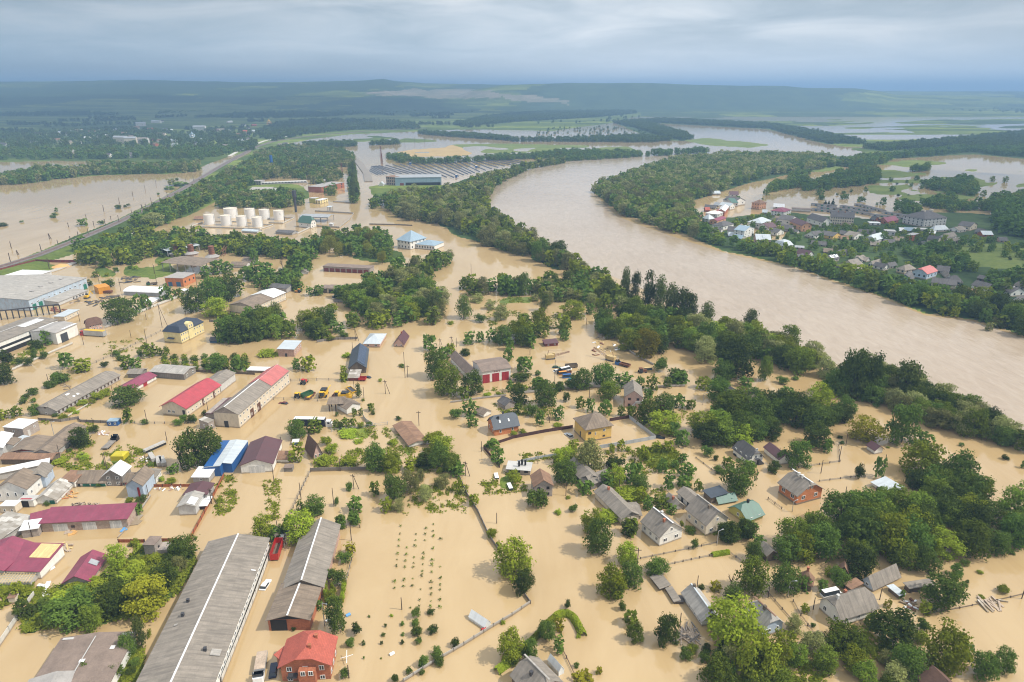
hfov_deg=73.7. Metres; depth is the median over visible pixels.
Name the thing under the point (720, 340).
broadleaf tree
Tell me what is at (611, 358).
crawler crane
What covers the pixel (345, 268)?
garage
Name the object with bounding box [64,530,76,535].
tarpaulin heap
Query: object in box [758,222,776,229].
house
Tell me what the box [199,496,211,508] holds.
porch
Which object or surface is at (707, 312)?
poplar tree
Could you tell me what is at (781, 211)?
house
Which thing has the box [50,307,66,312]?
steel frame
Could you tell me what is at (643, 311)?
broadleaf tree
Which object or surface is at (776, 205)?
house
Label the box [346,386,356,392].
harvester header
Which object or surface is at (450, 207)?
willow tree
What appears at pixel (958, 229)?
house
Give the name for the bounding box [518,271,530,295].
poplar tree
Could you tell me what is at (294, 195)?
water tower
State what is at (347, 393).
combine harvester
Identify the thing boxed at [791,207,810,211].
garage row
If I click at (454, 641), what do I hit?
shrub
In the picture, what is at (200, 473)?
house
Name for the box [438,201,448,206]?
willow tree
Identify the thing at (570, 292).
willow tree
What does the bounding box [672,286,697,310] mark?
poplar tree
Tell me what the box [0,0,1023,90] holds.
sky
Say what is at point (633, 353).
wall
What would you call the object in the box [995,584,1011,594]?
shrub
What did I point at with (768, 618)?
house
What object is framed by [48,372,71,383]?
shrub
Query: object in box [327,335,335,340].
shrub
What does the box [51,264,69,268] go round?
sand heap
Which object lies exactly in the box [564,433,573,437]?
parked car
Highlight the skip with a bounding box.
[358,376,365,380]
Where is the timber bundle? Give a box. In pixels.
[97,430,109,435]
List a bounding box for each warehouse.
[38,503,136,531]
[136,533,269,681]
[159,378,220,415]
[212,364,289,427]
[229,288,285,312]
[253,180,264,184]
[262,180,306,184]
[385,175,398,184]
[395,174,441,185]
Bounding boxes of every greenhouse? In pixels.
[468,609,490,627]
[547,653,563,675]
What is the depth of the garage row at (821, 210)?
778.42 m
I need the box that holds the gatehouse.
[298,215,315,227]
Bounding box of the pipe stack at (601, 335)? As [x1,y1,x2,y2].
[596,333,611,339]
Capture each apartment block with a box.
[830,211,854,224]
[902,209,947,226]
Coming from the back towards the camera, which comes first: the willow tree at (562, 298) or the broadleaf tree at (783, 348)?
the willow tree at (562, 298)
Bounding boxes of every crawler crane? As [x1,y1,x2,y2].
[545,350,569,359]
[593,347,615,361]
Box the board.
[37,581,50,589]
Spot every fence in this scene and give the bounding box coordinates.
[0,259,74,269]
[0,613,18,645]
[12,531,21,536]
[27,591,34,602]
[38,416,106,422]
[68,404,87,416]
[92,330,159,363]
[117,539,144,542]
[142,495,150,508]
[153,484,189,486]
[190,473,223,536]
[196,370,254,374]
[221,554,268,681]
[273,397,327,400]
[291,470,310,512]
[310,466,390,471]
[316,337,356,341]
[331,421,387,431]
[403,600,530,681]
[517,454,555,460]
[599,415,655,447]
[640,541,716,558]
[671,552,743,563]
[770,594,788,615]
[793,599,815,633]
[798,441,840,467]
[819,475,865,481]
[923,593,1022,614]
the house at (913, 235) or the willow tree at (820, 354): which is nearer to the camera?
the willow tree at (820, 354)
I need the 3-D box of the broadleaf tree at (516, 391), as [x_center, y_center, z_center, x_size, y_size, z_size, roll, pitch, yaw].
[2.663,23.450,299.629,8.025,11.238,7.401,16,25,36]
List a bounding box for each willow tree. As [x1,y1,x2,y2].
[139,213,151,225]
[147,212,164,226]
[169,555,189,571]
[225,180,233,185]
[252,190,262,196]
[318,229,326,237]
[319,243,329,253]
[322,238,334,251]
[323,235,335,246]
[325,231,335,237]
[334,241,343,256]
[354,227,362,235]
[362,242,371,254]
[363,232,374,241]
[367,302,389,320]
[371,229,379,234]
[374,308,387,323]
[375,251,386,263]
[378,294,392,301]
[383,266,397,282]
[386,296,400,305]
[389,300,401,316]
[391,497,403,512]
[392,206,405,216]
[392,268,410,286]
[394,285,403,294]
[396,195,406,204]
[397,201,410,208]
[400,205,409,217]
[400,468,420,493]
[402,209,415,220]
[405,266,422,278]
[407,203,419,218]
[407,256,420,266]
[409,195,423,203]
[412,291,425,298]
[415,287,428,297]
[417,468,424,481]
[418,484,433,501]
[419,210,428,220]
[421,289,433,297]
[425,211,438,223]
[428,307,442,322]
[430,300,445,315]
[432,194,442,200]
[432,473,449,489]
[433,198,442,205]
[434,207,446,223]
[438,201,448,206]
[438,286,451,304]
[441,208,452,225]
[446,203,456,212]
[446,249,454,259]
[451,187,457,192]
[454,211,465,228]
[459,192,467,199]
[459,216,473,230]
[463,208,472,216]
[470,293,484,303]
[473,276,488,295]
[475,206,487,215]
[476,228,493,245]
[484,226,496,246]
[484,299,495,310]
[492,231,500,244]
[492,303,510,321]
[498,231,511,247]
[506,239,519,253]
[511,275,521,291]
[512,226,526,234]
[513,242,527,255]
[524,227,539,239]
[529,284,538,294]
[535,248,546,261]
[538,277,552,287]
[543,290,554,304]
[546,284,555,297]
[552,248,565,265]
[553,288,566,301]
[558,251,574,269]
[562,287,583,301]
[570,438,605,470]
[577,261,589,267]
[584,292,597,305]
[590,271,603,281]
[604,180,612,186]
[604,190,614,204]
[612,195,623,205]
[616,295,630,308]
[618,203,629,214]
[624,181,633,189]
[625,204,641,216]
[636,191,644,197]
[638,208,647,219]
[639,210,647,222]
[657,213,666,222]
[659,220,668,230]
[661,194,672,201]
[672,193,683,199]
[684,203,692,207]
[684,210,698,218]
[685,219,698,231]
[686,312,710,331]
[687,223,699,237]
[693,183,702,189]
[693,335,716,364]
[698,335,717,353]
[704,184,714,195]
[705,182,714,190]
[721,642,737,660]
[725,320,745,334]
[759,333,773,353]
[765,339,790,359]
[769,330,782,336]
[780,333,797,345]
[785,611,804,636]
[798,630,825,657]
[805,340,827,359]
[811,351,826,368]
[815,355,836,377]
[876,648,895,667]
[881,388,894,404]
[882,659,909,681]
[884,387,907,409]
[885,374,902,388]
[890,394,914,412]
[905,390,932,404]
[911,403,925,421]
[923,407,953,430]
[928,381,958,399]
[949,409,976,437]
[955,399,979,412]
[972,400,992,409]
[984,414,1014,434]
[989,317,1006,327]
[1004,418,1023,442]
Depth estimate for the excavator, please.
453.60 m
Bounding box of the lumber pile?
[62,490,78,498]
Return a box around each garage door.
[21,501,29,506]
[52,524,68,531]
[60,332,68,342]
[82,522,96,529]
[109,521,122,527]
[226,466,231,472]
[249,465,264,472]
[482,374,489,382]
[492,373,498,381]
[502,371,508,380]
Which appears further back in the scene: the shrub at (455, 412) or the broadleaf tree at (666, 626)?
the shrub at (455, 412)
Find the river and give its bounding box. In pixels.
[488,149,1023,451]
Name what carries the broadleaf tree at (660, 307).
on the ground
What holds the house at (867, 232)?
on the ground
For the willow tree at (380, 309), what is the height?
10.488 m
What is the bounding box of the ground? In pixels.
[0,79,1023,680]
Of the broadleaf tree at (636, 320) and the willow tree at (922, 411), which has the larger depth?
the broadleaf tree at (636, 320)
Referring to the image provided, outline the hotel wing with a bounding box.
[416,240,443,249]
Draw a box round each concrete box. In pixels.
[148,452,155,461]
[156,455,161,466]
[159,455,166,466]
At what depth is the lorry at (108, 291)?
464.16 m
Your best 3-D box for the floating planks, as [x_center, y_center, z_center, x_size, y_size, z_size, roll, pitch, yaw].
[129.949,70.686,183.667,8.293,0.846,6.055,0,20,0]
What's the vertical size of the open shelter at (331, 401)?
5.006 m
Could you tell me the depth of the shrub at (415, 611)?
178.57 m
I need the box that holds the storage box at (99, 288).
[94,283,109,293]
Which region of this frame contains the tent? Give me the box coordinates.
[110,451,128,460]
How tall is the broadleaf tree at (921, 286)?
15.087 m
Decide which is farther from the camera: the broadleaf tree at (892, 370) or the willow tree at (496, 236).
the willow tree at (496, 236)
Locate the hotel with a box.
[396,230,425,249]
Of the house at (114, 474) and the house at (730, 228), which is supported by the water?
the house at (114, 474)
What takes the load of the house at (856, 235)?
on the ground
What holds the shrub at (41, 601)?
on the ground
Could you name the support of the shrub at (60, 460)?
on the ground
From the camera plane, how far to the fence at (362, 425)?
279.31 m
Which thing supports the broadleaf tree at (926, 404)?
on the ground
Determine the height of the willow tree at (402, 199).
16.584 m
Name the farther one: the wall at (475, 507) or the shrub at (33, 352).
the shrub at (33, 352)
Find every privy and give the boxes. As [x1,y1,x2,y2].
[6,591,18,603]
[283,464,293,471]
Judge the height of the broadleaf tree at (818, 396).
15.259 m
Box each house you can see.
[0,431,13,456]
[0,467,42,501]
[3,418,39,436]
[32,462,54,487]
[35,478,72,504]
[84,317,102,328]
[101,460,131,485]
[125,466,155,498]
[162,317,203,343]
[191,466,214,482]
[277,630,337,681]
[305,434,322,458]
[348,343,368,372]
[363,333,386,346]
[394,330,408,346]
[487,412,519,435]
[509,654,562,681]
[530,468,553,496]
[568,457,596,483]
[573,413,613,441]
[623,380,642,409]
[640,507,684,545]
[685,494,729,534]
[702,214,713,222]
[704,204,716,208]
[705,210,722,217]
[709,216,725,223]
[712,191,720,194]
[712,221,733,230]
[719,202,734,209]
[719,204,728,215]
[723,196,744,205]
[727,198,737,206]
[727,226,735,234]
[727,499,764,521]
[728,191,738,196]
[732,440,764,464]
[734,225,753,238]
[734,234,744,239]
[742,596,784,633]
[748,217,771,228]
[751,200,766,209]
[753,234,770,244]
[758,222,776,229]
[768,228,783,236]
[770,207,790,215]
[773,203,784,208]
[775,239,792,249]
[777,469,824,504]
[778,214,797,224]
[781,224,793,231]
[790,218,811,231]
[797,248,814,255]
[806,213,831,227]
[807,230,821,238]
[810,240,827,246]
[819,587,879,624]
[822,230,841,239]
[823,248,832,253]
[828,254,839,260]
[841,258,862,269]
[844,231,863,239]
[853,255,865,261]
[856,255,870,261]
[857,229,875,234]
[861,563,901,591]
[863,232,886,242]
[867,221,880,225]
[868,259,881,265]
[870,216,878,220]
[870,241,879,246]
[873,262,888,270]
[878,216,898,223]
[882,239,895,243]
[884,229,896,235]
[886,262,897,268]
[890,236,903,241]
[896,264,915,273]
[901,271,914,283]
[903,227,913,231]
[907,232,918,240]
[912,265,937,279]
[918,665,951,681]
[927,235,941,241]
[930,225,948,231]
[931,277,957,289]
[936,265,950,273]
[940,232,956,240]
[945,275,962,285]
[949,226,966,232]
[958,221,977,230]
[971,280,994,291]
[974,228,985,233]
[977,231,993,236]
[997,237,1008,241]
[1003,285,1023,296]
[1012,295,1023,300]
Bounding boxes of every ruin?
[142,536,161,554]
[157,542,170,553]
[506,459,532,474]
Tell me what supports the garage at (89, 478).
on the ground
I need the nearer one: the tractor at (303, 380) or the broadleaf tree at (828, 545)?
the broadleaf tree at (828, 545)
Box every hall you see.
[123,286,167,296]
[149,364,195,379]
[251,187,276,190]
[308,182,344,192]
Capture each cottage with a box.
[113,136,126,143]
[124,136,137,142]
[135,122,145,125]
[137,137,149,143]
[151,120,161,122]
[192,125,205,130]
[681,583,717,625]
[799,566,814,591]
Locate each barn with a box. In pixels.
[0,536,31,574]
[35,371,120,415]
[160,256,219,272]
[161,243,199,256]
[239,436,281,473]
[283,517,340,596]
[392,421,425,446]
[584,468,608,489]
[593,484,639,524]
[1014,281,1023,289]
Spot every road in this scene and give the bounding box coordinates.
[49,233,132,272]
[227,136,286,156]
[256,148,372,181]
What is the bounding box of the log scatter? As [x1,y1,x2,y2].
[673,621,700,644]
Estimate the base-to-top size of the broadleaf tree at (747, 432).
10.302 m
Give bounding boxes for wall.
[12,342,72,370]
[132,296,177,315]
[192,224,272,229]
[269,217,293,223]
[315,210,353,227]
[369,223,411,225]
[450,394,505,402]
[459,476,489,536]
[483,436,511,467]
[512,425,572,438]
[524,385,620,393]
[609,415,628,420]
[618,341,653,364]
[658,384,684,387]
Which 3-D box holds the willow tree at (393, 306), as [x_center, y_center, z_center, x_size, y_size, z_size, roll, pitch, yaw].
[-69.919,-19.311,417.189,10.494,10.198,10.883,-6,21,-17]
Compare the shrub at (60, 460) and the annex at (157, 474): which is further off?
the shrub at (60, 460)
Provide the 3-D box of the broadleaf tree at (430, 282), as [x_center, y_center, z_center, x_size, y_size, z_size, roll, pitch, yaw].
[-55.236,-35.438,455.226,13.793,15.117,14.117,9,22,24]
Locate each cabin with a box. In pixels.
[106,418,121,425]
[542,338,558,346]
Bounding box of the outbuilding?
[5,542,64,578]
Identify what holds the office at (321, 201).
on the ground
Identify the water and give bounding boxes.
[0,117,1023,681]
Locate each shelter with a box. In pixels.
[241,229,261,233]
[326,396,345,411]
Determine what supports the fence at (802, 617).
on the ground
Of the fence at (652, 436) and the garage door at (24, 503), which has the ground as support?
the fence at (652, 436)
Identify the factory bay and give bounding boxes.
[6,270,51,274]
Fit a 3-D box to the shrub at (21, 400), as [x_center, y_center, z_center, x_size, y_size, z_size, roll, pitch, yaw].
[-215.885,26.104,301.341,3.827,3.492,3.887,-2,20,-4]
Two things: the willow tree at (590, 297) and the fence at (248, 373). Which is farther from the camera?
the willow tree at (590, 297)
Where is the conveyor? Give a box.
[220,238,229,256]
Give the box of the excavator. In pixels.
[84,291,92,298]
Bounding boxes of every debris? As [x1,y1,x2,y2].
[592,341,618,355]
[899,598,918,611]
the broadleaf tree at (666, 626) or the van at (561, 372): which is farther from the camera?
the van at (561, 372)
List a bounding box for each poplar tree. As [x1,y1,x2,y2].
[129,614,148,648]
[267,301,283,318]
[348,182,355,199]
[355,382,361,396]
[424,289,446,315]
[454,294,473,318]
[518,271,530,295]
[537,293,551,310]
[556,270,572,283]
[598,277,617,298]
[620,266,631,296]
[629,271,643,296]
[639,269,657,304]
[651,274,667,306]
[659,282,681,308]
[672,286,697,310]
[686,292,699,313]
[699,301,715,322]
[741,308,759,324]
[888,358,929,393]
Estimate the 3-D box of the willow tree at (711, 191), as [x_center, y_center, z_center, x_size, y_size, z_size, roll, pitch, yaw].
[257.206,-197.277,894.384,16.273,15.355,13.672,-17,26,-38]
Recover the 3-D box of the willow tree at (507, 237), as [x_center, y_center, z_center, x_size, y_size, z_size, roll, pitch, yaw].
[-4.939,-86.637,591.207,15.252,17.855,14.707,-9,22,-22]
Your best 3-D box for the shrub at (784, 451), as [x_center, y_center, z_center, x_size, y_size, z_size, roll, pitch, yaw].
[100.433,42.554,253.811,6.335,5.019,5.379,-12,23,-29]
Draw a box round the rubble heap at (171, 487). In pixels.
[154,486,183,490]
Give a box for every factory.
[0,274,87,310]
[0,317,57,352]
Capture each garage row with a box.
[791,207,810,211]
[811,203,836,206]
[811,208,837,212]
[816,206,854,210]
[839,205,874,211]
[848,210,870,214]
[854,203,885,211]
[869,213,902,218]
[881,211,906,216]
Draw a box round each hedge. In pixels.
[516,614,555,658]
[552,609,586,634]
[710,549,729,556]
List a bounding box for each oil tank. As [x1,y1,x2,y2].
[203,213,214,224]
[219,213,231,225]
[223,206,237,217]
[235,214,247,226]
[244,207,255,218]
[251,216,263,226]
[259,208,270,219]
[273,209,284,219]
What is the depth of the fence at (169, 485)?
238.03 m
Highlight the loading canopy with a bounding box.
[299,214,333,219]
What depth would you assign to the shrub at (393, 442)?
266.00 m
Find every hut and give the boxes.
[6,437,21,451]
[19,518,41,537]
[61,550,107,584]
[176,490,204,515]
[193,216,203,219]
[231,261,249,267]
[241,257,258,263]
[301,268,308,273]
[336,397,360,414]
[476,406,490,417]
[497,395,515,409]
[836,561,850,580]
[866,440,883,453]
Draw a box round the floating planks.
[977,595,1007,612]
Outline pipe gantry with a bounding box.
[0,304,60,319]
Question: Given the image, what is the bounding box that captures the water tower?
[292,190,296,211]
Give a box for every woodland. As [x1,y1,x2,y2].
[0,107,1023,149]
[0,143,1023,675]
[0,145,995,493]
[343,541,892,681]
[584,143,1023,278]
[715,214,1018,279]
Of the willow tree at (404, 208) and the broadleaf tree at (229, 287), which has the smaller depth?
the broadleaf tree at (229, 287)
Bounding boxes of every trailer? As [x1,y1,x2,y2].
[269,537,283,559]
[300,390,313,397]
[565,363,577,367]
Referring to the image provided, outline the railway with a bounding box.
[0,128,417,267]
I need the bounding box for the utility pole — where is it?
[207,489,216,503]
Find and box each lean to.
[44,288,87,305]
[62,470,81,487]
[121,472,135,484]
[204,397,230,418]
[247,366,269,372]
[887,584,905,598]
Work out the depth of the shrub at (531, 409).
288.55 m
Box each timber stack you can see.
[84,300,100,305]
[99,295,119,301]
[119,276,140,282]
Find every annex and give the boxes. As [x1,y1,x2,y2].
[30,509,48,530]
[145,297,160,304]
[150,468,161,483]
[198,416,214,430]
[210,369,235,391]
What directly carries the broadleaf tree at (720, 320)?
on the ground
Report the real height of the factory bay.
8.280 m
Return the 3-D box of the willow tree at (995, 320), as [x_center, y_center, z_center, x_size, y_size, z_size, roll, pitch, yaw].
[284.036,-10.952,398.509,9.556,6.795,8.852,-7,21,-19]
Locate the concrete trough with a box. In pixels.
[143,440,165,453]
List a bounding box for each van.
[506,482,512,490]
[558,370,566,375]
[562,373,571,378]
[820,586,841,597]
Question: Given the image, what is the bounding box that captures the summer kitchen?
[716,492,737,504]
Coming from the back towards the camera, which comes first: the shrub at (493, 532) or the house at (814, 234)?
the house at (814, 234)
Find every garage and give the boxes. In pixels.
[18,495,38,506]
[76,470,106,486]
[323,263,374,272]
[327,284,341,292]
[472,357,511,382]
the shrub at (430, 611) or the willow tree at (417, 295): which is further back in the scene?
the willow tree at (417, 295)
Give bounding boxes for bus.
[560,365,571,370]
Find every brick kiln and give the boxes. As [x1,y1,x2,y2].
[168,244,182,256]
[184,244,198,256]
[205,245,219,258]
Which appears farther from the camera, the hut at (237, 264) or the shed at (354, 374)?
the hut at (237, 264)
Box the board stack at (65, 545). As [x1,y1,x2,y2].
[62,541,73,551]
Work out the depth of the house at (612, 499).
223.13 m
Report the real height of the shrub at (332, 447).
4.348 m
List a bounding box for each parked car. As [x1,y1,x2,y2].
[259,579,271,590]
[268,662,277,678]
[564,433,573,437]
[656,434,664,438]
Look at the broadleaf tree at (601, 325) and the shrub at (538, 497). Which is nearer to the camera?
the shrub at (538, 497)
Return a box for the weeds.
[0,296,913,681]
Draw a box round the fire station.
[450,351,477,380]
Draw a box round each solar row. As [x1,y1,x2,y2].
[376,166,401,173]
[378,165,408,173]
[385,165,415,173]
[393,164,420,173]
[400,164,426,173]
[406,163,432,173]
[413,163,446,177]
[421,163,453,177]
[427,162,458,176]
[435,162,463,174]
[443,163,467,174]
[448,162,470,173]
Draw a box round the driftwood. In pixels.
[72,502,99,505]
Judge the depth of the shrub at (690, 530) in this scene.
212.96 m
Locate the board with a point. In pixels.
(47, 584)
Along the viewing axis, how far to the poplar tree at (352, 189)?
840.84 m
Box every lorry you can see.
[79,329,106,336]
[101,434,119,448]
[103,290,112,293]
[252,650,267,681]
[293,416,332,426]
[557,368,571,373]
[615,359,630,367]
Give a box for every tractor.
[294,392,300,398]
[300,378,307,384]
[638,367,646,373]
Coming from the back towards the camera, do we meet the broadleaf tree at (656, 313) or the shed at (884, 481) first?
the broadleaf tree at (656, 313)
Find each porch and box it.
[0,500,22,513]
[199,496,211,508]
[274,646,283,668]
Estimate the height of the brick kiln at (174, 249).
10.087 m
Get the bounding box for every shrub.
[0,349,14,362]
[11,596,37,620]
[12,357,23,364]
[19,397,27,403]
[20,393,29,398]
[21,357,32,365]
[21,623,34,633]
[25,387,38,395]
[27,339,42,348]
[27,403,39,415]
[30,348,37,358]
[32,595,52,612]
[38,350,48,358]
[43,380,54,387]
[43,381,56,388]
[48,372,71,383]
[49,213,57,217]
[50,371,68,382]
[51,456,68,464]
[51,589,66,603]
[64,581,87,591]
[65,407,74,411]
[75,451,89,459]
[76,399,87,405]
[87,575,109,587]
[88,425,98,432]
[89,391,105,399]
[99,361,109,366]
[99,388,110,396]
[101,279,114,285]
[109,664,125,678]
[112,350,119,355]
[116,570,132,582]
[124,497,133,502]
[125,558,146,573]
[125,665,135,674]
[127,538,140,546]
[128,656,139,665]
[135,494,146,502]
[136,349,142,356]
[139,419,149,423]
[148,552,165,564]
[165,477,177,483]
[169,353,177,359]
[171,418,183,425]
[179,414,187,420]
[186,414,194,422]
[200,353,207,359]
[256,348,277,357]
[277,524,284,534]
[313,453,338,466]
[319,436,331,444]
[324,443,338,454]
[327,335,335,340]
[327,568,347,585]
[334,496,338,505]
[334,513,345,528]
[334,551,352,563]
[336,455,359,466]
[337,331,349,336]
[337,427,356,438]
[338,666,347,678]
[342,352,350,357]
[345,482,352,491]
[345,636,354,647]
[346,511,360,526]
[351,621,361,633]
[353,437,363,444]
[357,422,364,428]
[387,438,398,446]
[391,673,398,681]
[405,666,412,674]
[411,606,420,617]
[411,624,422,636]
[412,618,419,624]
[414,636,421,643]
[415,450,431,468]
[418,655,428,666]
[423,430,445,442]
[426,607,434,615]
[426,624,438,634]
[430,644,442,658]
[433,655,443,666]
[436,467,443,473]
[449,407,462,417]
[450,637,459,646]
[459,348,470,355]
[473,313,486,322]
[486,528,496,537]
[488,528,496,538]
[493,655,512,674]
[506,468,520,483]
[511,371,531,380]
[511,659,518,666]
[524,404,539,415]
[526,488,548,508]
[552,422,563,426]
[554,508,560,515]
[555,381,565,390]
[563,392,570,402]
[564,380,577,387]
[564,599,570,608]
[568,503,577,511]
[597,508,618,524]
[605,452,626,467]
[609,443,614,452]
[615,481,643,502]
[618,600,626,610]
[621,517,639,538]
[653,355,667,371]
[667,367,686,382]
[679,644,693,661]
[684,525,695,535]
[687,642,699,653]
[690,538,698,547]
[698,584,704,589]
[698,649,710,662]
[700,445,715,457]
[701,643,710,653]
[711,648,727,656]
[713,465,724,473]
[714,640,723,650]
[767,459,781,474]
[775,375,789,384]
[777,447,787,460]
[854,462,865,478]
[913,629,928,644]
[917,617,931,631]
[950,562,964,578]
[959,558,970,566]
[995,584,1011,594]
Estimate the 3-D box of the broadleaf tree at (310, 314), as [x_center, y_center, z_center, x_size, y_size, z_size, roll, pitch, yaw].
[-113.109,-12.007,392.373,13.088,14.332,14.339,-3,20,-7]
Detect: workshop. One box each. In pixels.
[29,321,78,344]
[118,372,156,392]
[164,272,195,286]
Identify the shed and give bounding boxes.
[0,452,61,463]
[0,458,49,480]
[0,511,29,539]
[0,571,37,585]
[9,434,51,451]
[28,670,74,681]
[32,422,86,454]
[36,631,136,681]
[52,309,79,321]
[126,368,147,377]
[182,481,214,497]
[203,439,236,475]
[209,337,220,342]
[222,439,247,472]
[265,582,321,630]
[269,283,293,292]
[275,229,297,234]
[276,450,291,462]
[277,340,301,356]
[319,285,328,292]
[347,369,361,380]
[628,502,642,518]
[650,573,670,590]
[664,492,684,510]
[665,586,680,603]
[676,486,696,506]
[677,595,683,603]
[702,485,727,502]
[759,541,777,560]
[763,442,788,464]
[794,245,804,248]
[843,577,863,590]
[871,476,902,489]
[903,578,933,592]
[941,270,950,277]
[977,275,993,282]
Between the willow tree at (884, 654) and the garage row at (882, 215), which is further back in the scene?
the garage row at (882, 215)
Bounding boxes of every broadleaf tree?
[0,362,18,384]
[39,582,103,634]
[67,426,91,448]
[75,603,105,633]
[90,574,133,620]
[100,296,137,325]
[103,542,128,569]
[109,384,146,408]
[116,631,136,656]
[118,570,170,622]
[146,558,177,592]
[165,532,199,560]
[169,426,208,470]
[178,284,205,312]
[194,277,229,304]
[194,425,222,462]
[197,296,229,318]
[204,351,227,372]
[211,315,233,342]
[213,270,241,300]
[216,311,237,329]
[225,315,253,343]
[229,324,248,343]
[240,307,254,320]
[243,316,262,341]
[245,309,261,320]
[250,511,274,536]
[252,309,272,327]
[258,306,277,315]
[261,315,284,339]
[283,508,314,546]
[284,418,307,438]
[294,309,311,330]
[299,493,325,517]
[303,318,322,339]
[305,306,325,328]
[314,306,337,330]
[322,594,346,633]
[340,289,359,307]
[341,283,358,301]
[347,289,370,310]
[356,284,365,289]
[360,277,376,288]
[361,274,382,288]
[361,296,379,317]
[361,441,384,473]
[363,284,380,302]
[369,285,385,298]
[383,449,403,473]
[383,472,407,499]
[395,296,413,307]
[401,300,421,320]
[402,277,424,294]
[412,296,430,317]
[419,276,437,289]
[423,348,445,379]
[427,440,449,471]
[428,435,454,455]
[432,359,460,396]
[441,451,462,473]
[460,369,483,396]
[491,534,536,582]
[494,324,513,345]
[497,625,526,664]
[509,317,530,334]
[510,381,528,404]
[511,567,535,596]
[512,324,533,346]
[521,636,537,657]
[530,307,548,326]
[531,238,551,261]
[534,379,558,406]
[538,619,555,641]
[549,240,567,259]
[549,456,578,485]
[552,445,576,463]
[559,299,585,320]
[570,367,593,389]
[579,507,602,533]
[582,517,614,555]
[591,361,615,387]
[593,307,615,328]
[595,561,629,600]
[596,379,621,400]
[597,317,612,335]
[602,318,626,339]
[607,463,625,487]
[615,304,634,318]
[616,312,633,325]
[616,539,639,564]
[617,327,640,351]
[620,558,644,589]
[624,621,644,644]
[625,312,645,329]
[626,295,643,312]
[628,315,645,325]
[629,473,650,492]
[633,323,655,346]
[634,307,650,321]
[634,327,660,358]
[634,398,660,425]
[636,304,653,311]
[642,315,661,331]
[642,409,681,435]
[644,556,671,576]
[647,307,666,324]
[648,305,666,323]
[651,331,669,353]
[652,391,676,414]
[653,611,681,648]
[666,315,687,334]
[667,325,689,348]
[674,306,694,318]
[680,327,699,349]
[686,410,717,437]
[687,332,707,352]
[690,417,725,446]
[695,321,719,339]
[696,650,736,681]
[704,375,732,402]
[704,591,766,660]
[709,334,721,348]
[709,416,740,447]
[710,409,730,423]
[711,393,739,414]
[712,320,726,333]
[712,335,758,379]
[712,356,736,380]
[714,333,732,357]
[716,316,731,323]
[717,519,741,543]
[717,521,742,543]
[719,384,751,420]
[719,457,758,496]
[721,580,743,603]
[722,316,738,327]
[723,331,742,356]
[726,397,746,416]
[729,408,760,442]
[730,421,755,444]
[733,628,782,681]
[734,554,772,598]
[738,517,760,538]
[739,516,759,539]
[740,391,776,420]
[740,656,778,681]
[742,321,754,332]
[743,333,763,358]
[744,386,765,397]
[745,540,764,558]
[746,329,764,350]
[747,412,762,428]
[750,319,766,331]
[751,418,769,441]
[756,626,794,671]
[757,355,773,381]
[758,331,777,347]
[758,388,790,417]
[759,411,776,433]
[762,420,783,441]
[768,343,796,370]
[768,396,792,424]
[768,662,795,681]
[769,562,804,596]
[772,334,795,347]
[772,533,805,563]
[774,516,816,553]
[776,388,797,396]
[776,389,812,427]
[778,324,802,345]
[782,346,815,376]
[785,439,813,469]
[786,530,819,565]
[787,640,809,668]
[793,345,821,369]
[802,381,837,412]
[802,403,830,430]
[803,422,834,448]
[803,509,831,534]
[804,520,845,562]
[809,642,839,676]
[814,402,839,426]
[819,488,862,529]
[819,518,845,545]
[821,367,853,396]
[822,617,870,656]
[828,402,845,425]
[829,565,852,587]
[833,488,877,519]
[836,393,858,415]
[837,347,873,400]
[837,403,855,422]
[837,503,882,554]
[838,540,879,582]
[838,641,875,674]
[841,535,874,571]
[843,414,891,442]
[844,505,889,551]
[847,498,881,533]
[851,657,878,681]
[854,350,888,398]
[859,384,886,407]
[862,372,887,395]
[862,485,886,508]
[866,491,897,520]
[867,511,915,561]
[867,604,920,654]
[874,486,897,504]
[877,671,899,681]
[883,363,899,378]
[883,372,891,387]
[884,401,926,445]
[885,535,919,570]
[887,640,930,681]
[889,481,910,508]
[893,504,901,516]
[894,512,937,556]
[895,283,919,304]
[896,437,949,475]
[896,504,939,548]
[899,499,938,517]
[900,489,937,511]
[903,467,932,489]
[903,503,946,537]
[904,381,928,397]
[911,544,944,575]
[912,397,936,418]
[913,282,930,301]
[917,474,953,506]
[918,569,970,612]
[919,464,956,491]
[920,286,943,305]
[920,616,975,679]
[921,379,938,400]
[924,386,949,405]
[924,493,942,512]
[927,402,946,419]
[929,476,973,506]
[931,525,970,560]
[933,465,955,479]
[933,493,966,523]
[936,292,961,312]
[936,401,957,428]
[937,448,982,479]
[938,499,971,528]
[943,391,963,401]
[945,396,969,409]
[947,516,997,560]
[951,285,975,299]
[952,469,989,498]
[953,410,976,428]
[954,500,994,538]
[955,407,991,441]
[957,492,989,517]
[959,393,982,406]
[960,472,997,499]
[967,299,994,321]
[968,649,1005,681]
[971,494,999,527]
[973,286,993,302]
[976,405,1003,426]
[982,527,1016,556]
[988,292,1012,313]
[990,425,1021,445]
[992,480,1023,519]
[994,509,1023,536]
[995,510,1023,551]
[995,644,1018,674]
[999,304,1023,327]
[1001,302,1023,323]
[1006,298,1023,308]
[1011,314,1023,335]
[1012,430,1023,450]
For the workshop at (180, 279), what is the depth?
482.00 m
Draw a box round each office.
[309,197,318,202]
[315,198,327,203]
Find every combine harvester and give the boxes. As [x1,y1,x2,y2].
[318,385,330,397]
[334,390,353,397]
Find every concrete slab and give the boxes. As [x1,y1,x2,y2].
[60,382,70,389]
[130,514,142,525]

